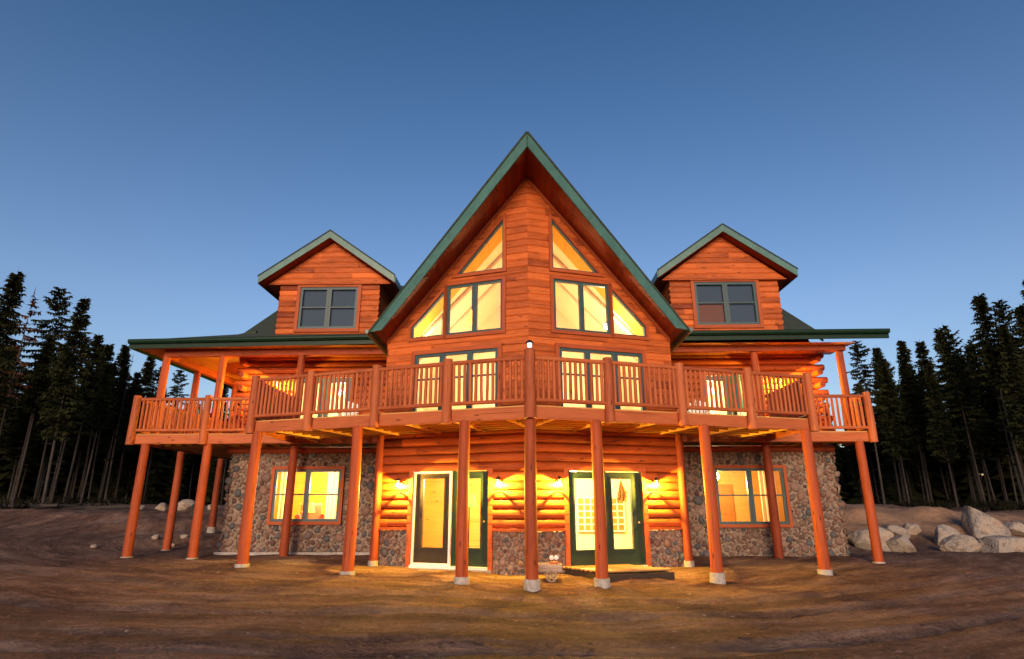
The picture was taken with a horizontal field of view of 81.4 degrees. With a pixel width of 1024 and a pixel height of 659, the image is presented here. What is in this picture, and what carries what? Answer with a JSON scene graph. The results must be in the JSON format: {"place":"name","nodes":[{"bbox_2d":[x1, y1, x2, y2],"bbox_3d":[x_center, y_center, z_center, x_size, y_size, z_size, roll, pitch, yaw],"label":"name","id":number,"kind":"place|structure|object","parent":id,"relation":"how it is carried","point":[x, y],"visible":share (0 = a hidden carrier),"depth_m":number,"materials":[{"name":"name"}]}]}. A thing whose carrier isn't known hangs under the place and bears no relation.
{"place":"outdoors","nodes":[
{"label":"outdoors","id":0,"kind":"place"},
{"bbox_2d":[0,502,1023,658],"bbox_3d":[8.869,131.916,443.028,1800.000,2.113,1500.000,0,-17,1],"label":"ground","id":1,"kind":"structure","parent":0,"point":[457,621],"depth_m":9.37,"materials":[{"name":"brown soil"}]},
{"bbox_2d":[0,349,14,436],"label":"spruce tree","id":2,"kind":"object","parent":1,"relation":"on","point":[1,414],"visible":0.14,"depth_m":34.42,"materials":[{"name":"green plant"}]},
{"bbox_2d":[0,351,21,455],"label":"spruce tree","id":3,"kind":"object","parent":1,"relation":"on","point":[10,411],"visible":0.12,"depth_m":37.44,"materials":[{"name":"green plant"}]},
{"bbox_2d":[0,271,26,425],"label":"spruce tree","id":4,"kind":"object","parent":1,"relation":"on","point":[12,296],"visible":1,"depth_m":30.10,"materials":[{"name":"green plant"}]},
{"bbox_2d":[0,375,39,500],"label":"spruce tree","id":5,"kind":"object","parent":1,"relation":"on","point":[11,451],"visible":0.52,"depth_m":36.14,"materials":[{"name":"green plant"}]},
{"bbox_2d":[0,288,41,436],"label":"spruce tree","id":6,"kind":"object","parent":1,"relation":"on","point":[29,339],"visible":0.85,"depth_m":33.91,"materials":[{"name":"green plant"}]},
{"bbox_2d":[8,423,40,500],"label":"spruce tree","id":7,"kind":"object","parent":1,"relation":"on","point":[28,460],"visible":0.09,"depth_m":41.39,"materials":[{"name":"green plant"}]},
{"bbox_2d":[11,335,57,503],"bbox_3d":[-27.121,5.043,33.783,2.127,9.995,1.753,0,-17,0],"label":"spruce tree","id":8,"kind":"object","parent":1,"relation":"on","point":[45,359],"visible":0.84,"depth_m":34.07,"materials":[{"name":"green plant"}]},
{"bbox_2d":[2,286,72,503],"bbox_3d":[-28.211,3.642,35.555,4.111,13.377,3.826,-6,-17,18],"label":"spruce tree","id":9,"kind":"object","parent":1,"relation":"on","point":[57,307],"visible":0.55,"depth_m":36.26,"materials":[{"name":"green plant"}]},
{"bbox_2d":[32,346,69,499],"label":"spruce tree","id":10,"kind":"object","parent":1,"relation":"on","point":[38,481],"visible":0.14,"depth_m":34.51,"materials":[{"name":"green plant"}]},
{"bbox_2d":[31,413,72,496],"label":"spruce tree","id":11,"kind":"object","parent":1,"relation":"on","point":[41,441],"visible":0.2,"depth_m":37.85,"materials":[{"name":"green plant"}]},
{"bbox_2d":[29,497,76,508],"bbox_3d":[-22.192,8.377,28.722,0.304,0.576,2.005,-13,-21,36],"label":"fallen log","id":12,"kind":"object","parent":1,"relation":"on","point":[32,506],"visible":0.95,"depth_m":28.69,"materials":[{"name":"wood"}]},
{"bbox_2d":[48,426,67,502],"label":"spruce tree","id":13,"kind":"object","parent":1,"relation":"on","point":[59,454],"visible":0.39,"depth_m":36.06,"materials":[{"name":"plant"}]},
{"bbox_2d":[36,296,92,503],"bbox_3d":[-23.583,3.590,31.180,2.450,11.439,2.617,2,-17,-8],"label":"spruce tree","id":14,"kind":"object","parent":1,"relation":"on","point":[72,357],"visible":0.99,"depth_m":31.26,"materials":[{"name":"green plant"}]},
{"bbox_2d":[38,336,100,501],"bbox_3d":[-25.495,5.156,34.482,2.896,10.126,3.112,14,-21,-38],"label":"spruce tree","id":15,"kind":"object","parent":1,"relation":"on","point":[85,390],"visible":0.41,"depth_m":34.81,"materials":[{"name":"green plant"}]},
{"bbox_2d":[64,428,86,499],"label":"spruce tree","id":16,"kind":"object","parent":1,"relation":"on","point":[68,451],"visible":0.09,"depth_m":45.28,"materials":[{"name":"green plant"}]},
{"bbox_2d":[66,384,90,497],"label":"spruce tree","id":17,"kind":"object","parent":1,"relation":"on","point":[77,428],"visible":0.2,"depth_m":40.48,"materials":[{"name":"green plant"}]},
{"bbox_2d":[62,334,107,502],"bbox_3d":[-26.348,5.313,36.710,2.297,10.792,1.893,-14,-22,39],"label":"spruce tree","id":18,"kind":"object","parent":1,"relation":"on","point":[97,356],"visible":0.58,"depth_m":37.36,"materials":[{"name":"green plant"}]},
{"bbox_2d":[65,345,106,497],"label":"spruce tree","id":19,"kind":"object","parent":1,"relation":"on","point":[80,450],"visible":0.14,"depth_m":42.06,"materials":[{"name":"green plant"}]},
{"bbox_2d":[71,418,103,497],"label":"spruce tree","id":20,"kind":"object","parent":1,"relation":"on","point":[84,460],"visible":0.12,"depth_m":43.12,"materials":[{"name":"green plant"}]},
{"bbox_2d":[61,498,130,509],"bbox_3d":[-20.765,8.791,29.962,3.621,0.625,0.592,0,-17,-1],"label":"fallen log","id":21,"kind":"object","parent":1,"relation":"on","point":[109,506],"visible":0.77,"depth_m":29.95,"materials":[{"name":"brown wood"}]},
{"bbox_2d":[77,363,116,505],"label":"spruce tree","id":22,"kind":"object","parent":1,"relation":"on","point":[104,401],"visible":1,"depth_m":33.98,"materials":[{"name":"green plant"}]},
{"bbox_2d":[78,342,116,497],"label":"spruce tree","id":23,"kind":"object","parent":1,"relation":"on","point":[109,353],"visible":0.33,"depth_m":41.68,"materials":[{"name":"green plant"}]},
{"bbox_2d":[86,360,119,499],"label":"spruce tree","id":24,"kind":"object","parent":1,"relation":"on","point":[98,438],"visible":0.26,"depth_m":40.86,"materials":[{"name":"green plant"}]},
{"bbox_2d":[92,345,132,502],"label":"spruce tree","id":25,"kind":"object","parent":1,"relation":"on","point":[123,357],"visible":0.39,"depth_m":42.70,"materials":[{"name":"green plant"}]},
{"bbox_2d":[98,365,130,502],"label":"spruce tree","id":26,"kind":"object","parent":1,"relation":"on","point":[123,374],"visible":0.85,"depth_m":39.82,"materials":[{"name":"green plant"}]},
{"bbox_2d":[102,353,133,501],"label":"spruce tree","id":27,"kind":"object","parent":1,"relation":"on","point":[111,459],"visible":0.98,"depth_m":38.24,"materials":[{"name":"grey plant"}]},
{"bbox_2d":[91,356,158,499],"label":"spruce tree","id":28,"kind":"object","parent":1,"relation":"on","point":[146,373],"visible":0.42,"depth_m":45.36,"materials":[{"name":"green plant"}]},
{"bbox_2d":[105,380,149,496],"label":"spruce tree","id":29,"kind":"object","parent":1,"relation":"on","point":[132,390],"visible":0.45,"depth_m":43.19,"materials":[{"name":"green plant"}]},
{"bbox_2d":[114,372,145,499],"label":"spruce tree","id":30,"kind":"object","parent":1,"relation":"on","point":[137,375],"visible":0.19,"depth_m":45.60,"materials":[{"name":"green plant"}]},
{"bbox_2d":[123,366,169,451],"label":"spruce tree","id":31,"kind":"object","parent":1,"relation":"on","point":[156,375],"visible":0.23,"depth_m":40.37,"materials":[{"name":"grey plant"}]},
{"bbox_2d":[165,370,189,427],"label":"spruce tree","id":32,"kind":"object","parent":1,"relation":"on","point":[175,389],"visible":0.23,"depth_m":53.64,"materials":[{"name":"green plant"}]},
{"bbox_2d":[167,403,191,473],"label":"spruce tree","id":33,"kind":"object","parent":1,"relation":"on","point":[174,458],"visible":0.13,"depth_m":43.76,"materials":[{"name":"green plant"}]},
{"bbox_2d":[177,499,194,510],"bbox_3d":[-15.890,8.565,28.908,0.856,0.618,0.954,0,-17,1],"label":"rock","id":34,"kind":"object","parent":1,"relation":"on","point":[186,504],"visible":0.76,"depth_m":28.68,"materials":[{"name":"stone"}]},
{"bbox_2d":[120,131,889,591],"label":"log house","id":35,"kind":"structure","parent":1,"relation":"on","point":[454,409],"depth_m":15.91,"materials":[{"name":"brown wood"}]},
{"bbox_2d":[277,472,287,518],"bbox_3d":[-6.997,5.077,18.134,0.200,1.500,0.068,0,-17,1],"label":"curtain","id":36,"kind":"object","parent":35,"relation":"hanging from","point":[282,497],"visible":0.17,"depth_m":18.14,"materials":[{"name":"beige fabric"}]},
{"bbox_2d":[266,466,345,524],"bbox_3d":[-6.153,4.965,17.833,2.200,1.680,0.130,0,-17,1],"label":"window","id":37,"kind":"structure","parent":35,"relation":"in","point":[275,469],"depth_m":17.80,"materials":[{"name":"brown glass"}]},
{"bbox_2d":[295,503,324,518],"bbox_3d":[-6.439,5.971,18.989,0.890,0.810,0.690,5,-17,-15],"label":"armchair","id":38,"kind":"object","parent":35,"relation":"in","point":[316,514],"visible":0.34,"depth_m":19.18,"materials":[{"name":"orange fabric"}]},
{"bbox_2d":[293,284,361,331],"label":"window","id":39,"kind":"structure","parent":35,"relation":"in","point":[319,308],"depth_m":19.79,"materials":[{"name":"grey glass"}]},
{"bbox_2d":[325,472,338,518],"bbox_3d":[-5.472,5.067,18.108,0.350,1.500,0.070,0,-17,1],"label":"curtain","id":40,"kind":"object","parent":35,"relation":"hanging from","point":[331,500],"visible":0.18,"depth_m":18.11,"materials":[{"name":"beige fabric"}]},
{"bbox_2d":[323,378,350,416],"bbox_3d":[-5.479,2.430,18.625,0.827,1.850,0.077,0,-17,1],"label":"door","id":41,"kind":"structure","parent":35,"relation":"in","point":[324,415],"depth_m":18.74,"materials":[{"name":"white glass"}]},
{"bbox_2d":[408,284,446,341],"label":"window","id":42,"kind":"structure","parent":35,"relation":"in","point":[439,296],"depth_m":16.02,"materials":[{"name":"brown glass"}]},
{"bbox_2d":[413,473,449,563],"bbox_3d":[-1.937,4.592,14.484,0.940,2.100,0.077,-6,-17,19],"label":"door","id":43,"kind":"structure","parent":35,"relation":"in","point":[421,554],"depth_m":14.43,"materials":[{"name":"green wood"}]},
{"bbox_2d":[410,471,452,565],"bbox_3d":[-1.957,4.559,14.433,1.030,2.175,0.090,-6,-17,19],"label":"door frame","id":44,"kind":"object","parent":35,"relation":"in","point":[449,512],"depth_m":14.41,"materials":[{"name":"white paint"}]},
{"bbox_2d":[409,343,502,411],"bbox_3d":[-1.443,1.401,15.210,2.560,1.930,0.130,-6,-17,19],"label":"window","id":45,"kind":"structure","parent":35,"relation":"in","point":[470,351],"depth_m":15.29,"materials":[{"name":"brown wood"}]},
{"bbox_2d":[454,471,486,566],"bbox_3d":[-0.971,4.475,14.129,0.810,2.160,0.137,-6,-17,19],"label":"door","id":46,"kind":"structure","parent":35,"relation":"in","point":[476,556],"depth_m":14.00,"materials":[{"name":"green wood"}]},
{"bbox_2d":[468,495,476,547],"bbox_3d":[-1.098,5.079,15.139,0.394,1.684,0.400,0,-17,1],"label":"floor lamp","id":47,"kind":"object","parent":35,"relation":"in","point":[472,502],"visible":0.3,"depth_m":15.19,"materials":[{"name":"yellow metal"}]},
{"bbox_2d":[442,275,505,338],"bbox_3d":[-0.975,-0.569,15.620,1.760,1.560,0.130,-6,-17,19],"label":"window","id":48,"kind":"structure","parent":35,"relation":"in","point":[474,283],"depth_m":15.58,"materials":[{"name":"grey glass"}]},
{"bbox_2d":[451,213,506,278],"bbox_3d":[-0.881,-2.247,16.082,1.584,1.689,0.130,-6,-17,19],"label":"window","id":49,"kind":"structure","parent":35,"relation":"in","point":[459,273],"depth_m":15.99,"materials":[{"name":"brown wood"}]},
{"bbox_2d":[548,213,604,276],"bbox_3d":[1.716,-2.265,16.036,1.584,1.689,0.130,5,-17,-17],"label":"window","id":50,"kind":"structure","parent":35,"relation":"in","point":[552,221],"depth_m":15.95,"materials":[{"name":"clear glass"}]},
{"bbox_2d":[549,275,614,337],"bbox_3d":[1.817,-0.589,15.571,1.760,1.560,0.130,5,-17,-17],"label":"window","id":51,"kind":"structure","parent":35,"relation":"in","point":[581,282],"depth_m":15.53,"materials":[{"name":"grey wood"}]},
{"bbox_2d":[569,472,594,565],"bbox_3d":[1.773,4.469,14.090,0.870,2.140,0.077,5,-17,-17],"label":"door","id":52,"kind":"structure","parent":35,"relation":"in","point":[579,557],"depth_m":13.87,"materials":[{"name":"green wood"}]},
{"bbox_2d":[577,497,625,532],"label":"window","id":53,"kind":"structure","parent":35,"relation":"attached to","point":[585,514],"depth_m":19.26,"materials":[{"name":"white wood"}]},
{"bbox_2d":[554,342,649,410],"bbox_3d":[2.298,1.375,15.145,2.560,1.930,0.130,5,-17,-17],"label":"glass door","id":54,"kind":"structure","parent":35,"relation":"in","point":[587,350],"depth_m":15.26,"materials":[{"name":"brown wood"}]},
{"bbox_2d":[616,478,627,501],"bbox_3d":[2.661,3.892,14.436,0.311,0.582,0.090,0,-17,1],"label":"dried flower bunch","id":55,"kind":"object","parent":35,"relation":"hanging from","point":[622,494],"visible":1,"depth_m":14.39,"materials":[{"name":"orange plant"}]},
{"bbox_2d":[606,472,643,564],"bbox_3d":[2.708,4.542,14.340,0.910,2.140,0.137,5,-17,-17],"label":"door","id":56,"kind":"structure","parent":35,"relation":"in","point":[633,556],"depth_m":14.32,"materials":[{"name":"green wood"}]},
{"bbox_2d":[609,283,649,340],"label":"window","id":57,"kind":"structure","parent":35,"relation":"in","point":[620,299],"depth_m":15.93,"materials":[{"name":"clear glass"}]},
{"bbox_2d":[713,382,726,414],"bbox_3d":[6.596,2.480,18.596,0.500,1.700,0.067,0,-17,1],"label":"curtain","id":58,"kind":"object","parent":35,"relation":"hanging from","point":[721,412],"visible":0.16,"depth_m":18.67,"materials":[{"name":"beige fabric"}]},
{"bbox_2d":[718,484,735,520],"bbox_3d":[7.125,6.294,20.157,0.850,2.030,0.060,0,-17,1],"label":"interior door","id":59,"kind":"structure","parent":35,"relation":"attached to","point":[727,508],"depth_m":20.24,"materials":[{"name":"orange wood"}]},
{"bbox_2d":[690,280,763,327],"bbox_3d":[7.027,-0.850,19.542,2.235,1.700,0.160,0,-17,1],"label":"window","id":60,"kind":"structure","parent":35,"relation":"in","point":[715,303],"depth_m":19.56,"materials":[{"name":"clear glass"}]},
{"bbox_2d":[713,465,792,527],"bbox_3d":[7.060,4.918,17.588,2.210,1.770,0.130,0,-17,1],"label":"window","id":61,"kind":"structure","parent":35,"relation":"in","point":[788,522],"depth_m":17.56,"materials":[{"name":"brown wood"}]},
{"bbox_2d":[758,471,779,520],"bbox_3d":[7.701,5.000,17.869,0.500,1.550,0.070,0,-17,1],"label":"curtain","id":62,"kind":"object","parent":35,"relation":"hanging from","point":[764,499],"visible":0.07,"depth_m":17.87,"materials":[{"name":"beige fabric"}]},
{"bbox_2d":[0,409,1023,504],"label":"wood","id":63,"kind":"object","parent":1,"relation":"on","point":[160,476],"visible":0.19,"depth_m":45.62,"materials":[{"name":"plant"}]},
{"bbox_2d":[0,496,1023,511],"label":"undergrowth","id":64,"kind":"object","parent":1,"relation":"on","point":[1010,504],"visible":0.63,"depth_m":33.24,"materials":[{"name":"green plant"}]},
{"bbox_2d":[2,532,1022,658],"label":"pebbles","id":65,"kind":"object","parent":1,"relation":"on","point":[898,650],"visible":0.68,"depth_m":10.12,"materials":[{"name":"stone"}]},
{"bbox_2d":[562,564,674,580],"bbox_3d":[2.348,5.400,13.218,2.164,0.208,1.351,5,-17,-17],"label":"wooden step","id":66,"kind":"object","parent":1,"relation":"on","point":[620,571],"visible":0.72,"depth_m":12.87,"materials":[{"name":"brown wood"}]},
{"bbox_2d":[826,413,845,475],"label":"spruce tree","id":67,"kind":"object","parent":1,"relation":"on","point":[838,455],"visible":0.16,"depth_m":46.43,"materials":[{"name":"green plant"}]},
{"bbox_2d":[844,444,862,503],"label":"spruce tree","id":68,"kind":"object","parent":1,"relation":"on","point":[853,460],"visible":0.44,"depth_m":45.50,"materials":[{"name":"green plant"}]},
{"bbox_2d":[853,385,881,503],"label":"spruce tree","id":69,"kind":"object","parent":1,"relation":"on","point":[869,451],"visible":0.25,"depth_m":44.41,"materials":[{"name":"green plant"}]},
{"bbox_2d":[848,526,893,551],"bbox_3d":[12.047,7.144,20.091,1.268,0.967,1.143,8,-18,-25],"label":"boulder","id":70,"kind":"object","parent":1,"relation":"on","point":[859,538],"visible":0.56,"depth_m":19.81,"materials":[{"name":"stone"}]},
{"bbox_2d":[846,340,903,504],"bbox_3d":[22.714,5.723,37.639,3.327,10.824,3.096,-10,-19,31],"label":"spruce tree","id":71,"kind":"object","parent":1,"relation":"on","point":[858,356],"visible":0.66,"depth_m":38.23,"materials":[{"name":"green plant"}]},
{"bbox_2d":[873,367,903,502],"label":"spruce tree","id":72,"kind":"object","parent":1,"relation":"on","point":[890,460],"visible":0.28,"depth_m":41.00,"materials":[{"name":"green plant"}]},
{"bbox_2d":[870,346,907,501],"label":"spruce tree","id":73,"kind":"object","parent":1,"relation":"on","point":[877,354],"visible":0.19,"depth_m":42.56,"materials":[{"name":"green plant"}]},
{"bbox_2d":[876,361,912,499],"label":"spruce tree","id":74,"kind":"object","parent":1,"relation":"on","point":[892,372],"visible":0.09,"depth_m":42.85,"materials":[{"name":"green plant"}]},
{"bbox_2d":[881,524,910,538],"bbox_3d":[13.681,7.284,21.354,0.926,0.572,1.012,8,-18,-26],"label":"boulder","id":75,"kind":"object","parent":1,"relation":"on","point":[895,530],"visible":0.5,"depth_m":21.06,"materials":[{"name":"stone"}]},
{"bbox_2d":[875,357,918,506],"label":"spruce tree","id":76,"kind":"object","parent":1,"relation":"on","point":[885,375],"visible":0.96,"depth_m":37.15,"materials":[{"name":"green plant"}]},
{"bbox_2d":[886,534,915,551],"bbox_3d":[12.806,7.092,19.558,0.888,0.697,0.756,0,-17,1],"label":"boulder","id":77,"kind":"object","parent":1,"relation":"on","point":[901,543],"visible":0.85,"depth_m":19.41,"materials":[{"name":"stone"}]},
{"bbox_2d":[903,523,921,534],"bbox_3d":[14.586,7.293,21.677,0.553,0.464,0.505,-8,-18,24],"label":"boulder","id":78,"kind":"object","parent":1,"relation":"on","point":[914,529],"visible":0.83,"depth_m":21.53,"materials":[{"name":"stone"}]},
{"bbox_2d":[896,362,930,501],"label":"spruce tree","id":79,"kind":"object","parent":1,"relation":"on","point":[906,389],"visible":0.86,"depth_m":39.81,"materials":[{"name":"green plant"}]},
{"bbox_2d":[900,391,929,501],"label":"spruce tree","id":80,"kind":"object","parent":1,"relation":"on","point":[916,463],"visible":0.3,"depth_m":41.47,"materials":[{"name":"green plant"}]},
{"bbox_2d":[895,340,938,501],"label":"spruce tree","id":81,"kind":"object","parent":1,"relation":"on","point":[904,353],"visible":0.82,"depth_m":39.73,"materials":[{"name":"green plant"}]},
{"bbox_2d":[913,340,952,500],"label":"spruce tree","id":82,"kind":"object","parent":1,"relation":"on","point":[923,361],"visible":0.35,"depth_m":46.88,"materials":[{"name":"green plant"}]},
{"bbox_2d":[916,368,949,500],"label":"spruce tree","id":83,"kind":"object","parent":1,"relation":"on","point":[928,452],"visible":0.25,"depth_m":41.76,"materials":[{"name":"green plant"}]},
{"bbox_2d":[922,365,964,506],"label":"spruce tree","id":84,"kind":"object","parent":1,"relation":"on","point":[939,433],"visible":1,"depth_m":33.64,"materials":[{"name":"green plant"}]},
{"bbox_2d":[934,525,959,545],"bbox_3d":[15.287,7.284,20.843,0.867,0.858,0.802,-9,-18,26],"label":"boulder","id":85,"kind":"object","parent":1,"relation":"on","point":[942,532],"visible":0.55,"depth_m":20.80,"materials":[{"name":"stone"}]},
{"bbox_2d":[925,324,988,501],"bbox_3d":[28.523,5.178,37.994,2.873,11.845,3.773,5,-17,-18],"label":"spruce tree","id":86,"kind":"object","parent":1,"relation":"on","point":[945,329],"visible":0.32,"depth_m":38.60,"materials":[{"name":"green plant"}]},
{"bbox_2d":[933,328,982,500],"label":"spruce tree","id":87,"kind":"object","parent":1,"relation":"on","point":[970,487],"visible":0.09,"depth_m":42.49,"materials":[{"name":"green plant"}]},
{"bbox_2d":[939,534,981,551],"bbox_3d":[14.232,6.835,18.908,0.714,0.637,1.092,16,-23,-43],"label":"boulder","id":88,"kind":"object","parent":1,"relation":"on","point":[959,543],"visible":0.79,"depth_m":18.74,"materials":[{"name":"stone"}]},
{"bbox_2d":[945,382,979,502],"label":"spruce tree","id":89,"kind":"object","parent":1,"relation":"on","point":[962,456],"visible":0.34,"depth_m":38.22,"materials":[{"name":"green plant"}]},
{"bbox_2d":[935,334,997,504],"bbox_3d":[26.172,5.093,34.510,2.526,10.417,3.318,3,-17,-10],"label":"spruce tree","id":90,"kind":"object","parent":1,"relation":"on","point":[958,398],"visible":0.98,"depth_m":34.73,"materials":[{"name":"green plant"}]},
{"bbox_2d":[946,352,998,501],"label":"spruce tree","id":91,"kind":"object","parent":1,"relation":"on","point":[986,484],"visible":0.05,"depth_m":40.19,"materials":[{"name":"green plant"}]},
{"bbox_2d":[955,354,996,502],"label":"spruce tree","id":92,"kind":"object","parent":1,"relation":"on","point":[977,441],"visible":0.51,"depth_m":35.48,"materials":[{"name":"green plant"}]},
{"bbox_2d":[962,340,1007,501],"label":"spruce tree","id":93,"kind":"object","parent":1,"relation":"on","point":[984,407],"visible":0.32,"depth_m":39.09,"materials":[{"name":"green plant"}]},
{"bbox_2d":[961,506,1010,538],"bbox_3d":[17.436,7.056,21.798,1.447,1.160,1.130,-4,-17,12],"label":"boulder","id":94,"kind":"object","parent":1,"relation":"on","point":[977,524],"visible":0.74,"depth_m":21.53,"materials":[{"name":"stone"}]},
{"bbox_2d":[965,349,1010,502],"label":"spruce tree","id":95,"kind":"object","parent":1,"relation":"on","point":[993,446],"visible":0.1,"depth_m":39.70,"materials":[{"name":"green plant"}]},
{"bbox_2d":[967,292,1023,494],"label":"spruce tree","id":96,"kind":"object","parent":1,"relation":"on","point":[982,309],"visible":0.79,"depth_m":32.88,"materials":[{"name":"green plant"}]},
{"bbox_2d":[977,535,1023,552],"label":"boulder","id":97,"kind":"object","parent":1,"relation":"on","point":[998,544],"visible":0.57,"depth_m":18.87,"materials":[{"name":"stone"}]},
{"bbox_2d":[979,345,1023,495],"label":"spruce tree","id":98,"kind":"object","parent":1,"relation":"on","point":[990,391],"visible":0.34,"depth_m":35.49,"materials":[{"name":"green plant"}]},
{"bbox_2d":[988,299,1021,415],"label":"spruce tree","id":99,"kind":"object","parent":1,"relation":"on","point":[1000,312],"visible":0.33,"depth_m":37.22,"materials":[{"name":"green plant"}]},
{"bbox_2d":[993,427,1017,502],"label":"spruce tree","id":100,"kind":"object","parent":1,"relation":"on","point":[1012,479],"visible":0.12,"depth_m":39.47,"materials":[{"name":"green plant"}]},
{"bbox_2d":[993,365,1023,506],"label":"spruce tree","id":101,"kind":"object","parent":1,"relation":"on","point":[1013,464],"visible":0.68,"depth_m":32.34,"materials":[{"name":"green plant"}]},
{"bbox_2d":[994,324,1023,452],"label":"spruce tree","id":102,"kind":"object","parent":1,"relation":"on","point":[1011,369],"visible":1,"depth_m":28.58,"materials":[{"name":"green plant"}]},
{"bbox_2d":[1003,521,1023,535],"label":"boulder","id":103,"kind":"object","parent":1,"relation":"on","point":[1015,528],"visible":0.66,"depth_m":21.93,"materials":[{"name":"stone"}]},
{"bbox_2d":[1012,305,1023,419],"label":"spruce tree","id":104,"kind":"object","parent":1,"relation":"on","point":[1018,314],"visible":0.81,"depth_m":33.20,"materials":[{"name":"green plant"}]},
{"bbox_2d":[0,0,1023,474],"label":"sky","id":105,"kind":"structure","parent":0,"point":[158,157],"materials":[{"name":"blue"}]},
{"bbox_2d":[524,563,561,581],"bbox_3d":[0.655,5.164,12.660,0.807,0.342,0.490,0,-17,1],"label":"planter","id":106,"kind":"object","parent":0,"point":[549,568],"visible":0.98,"depth_m":12.49,"materials":[{"name":"brown wood"}]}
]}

